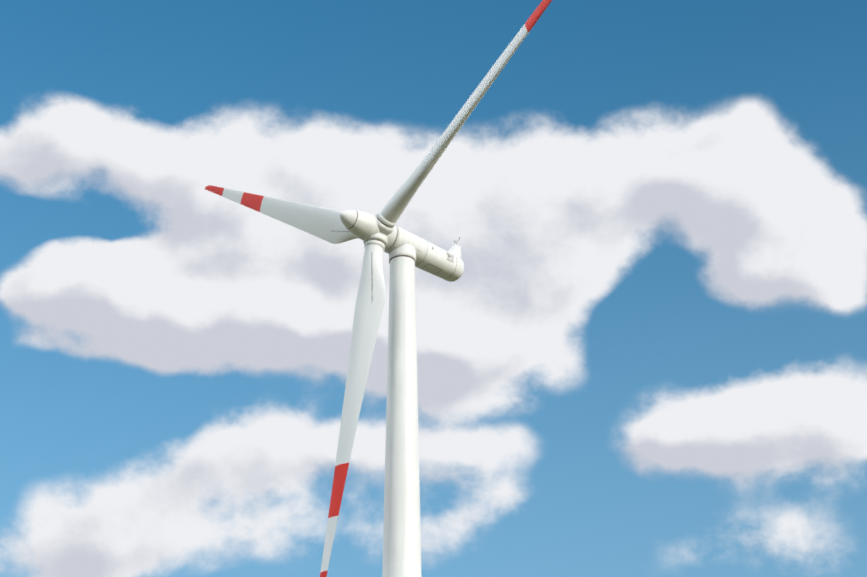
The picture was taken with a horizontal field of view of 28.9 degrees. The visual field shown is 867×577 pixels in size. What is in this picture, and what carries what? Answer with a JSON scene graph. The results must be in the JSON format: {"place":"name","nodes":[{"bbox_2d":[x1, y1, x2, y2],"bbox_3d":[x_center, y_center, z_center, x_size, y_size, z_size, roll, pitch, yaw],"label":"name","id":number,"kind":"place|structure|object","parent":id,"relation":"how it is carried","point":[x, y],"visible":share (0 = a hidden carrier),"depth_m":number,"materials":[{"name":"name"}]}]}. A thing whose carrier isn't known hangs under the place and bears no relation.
{"place":"outdoors","nodes":[
{"label":"outdoors","id":0,"kind":"place"},
{"bbox_2d":[0,0,866,576],"label":"sky","id":1,"kind":"structure","parent":0,"point":[646,356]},
{"label":"ground","id":2,"kind":"structure","parent":0,"visible":0},
{"bbox_2d":[382,244,421,576],"bbox_3d":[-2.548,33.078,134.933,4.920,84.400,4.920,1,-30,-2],"label":"tower","id":3,"kind":"structure","parent":2,"relation":"on","point":[402,543],"depth_m":145.54,"materials":[{"name":"metal"}]},
{"bbox_2d":[205,0,551,576],"bbox_3d":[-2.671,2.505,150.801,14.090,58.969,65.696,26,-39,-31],"label":"rotor hub with blades","id":4,"kind":"object","parent":3,"relation":"attached to","point":[379,233],"visible":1,"depth_m":151.54,"materials":[{"name":"paint"}]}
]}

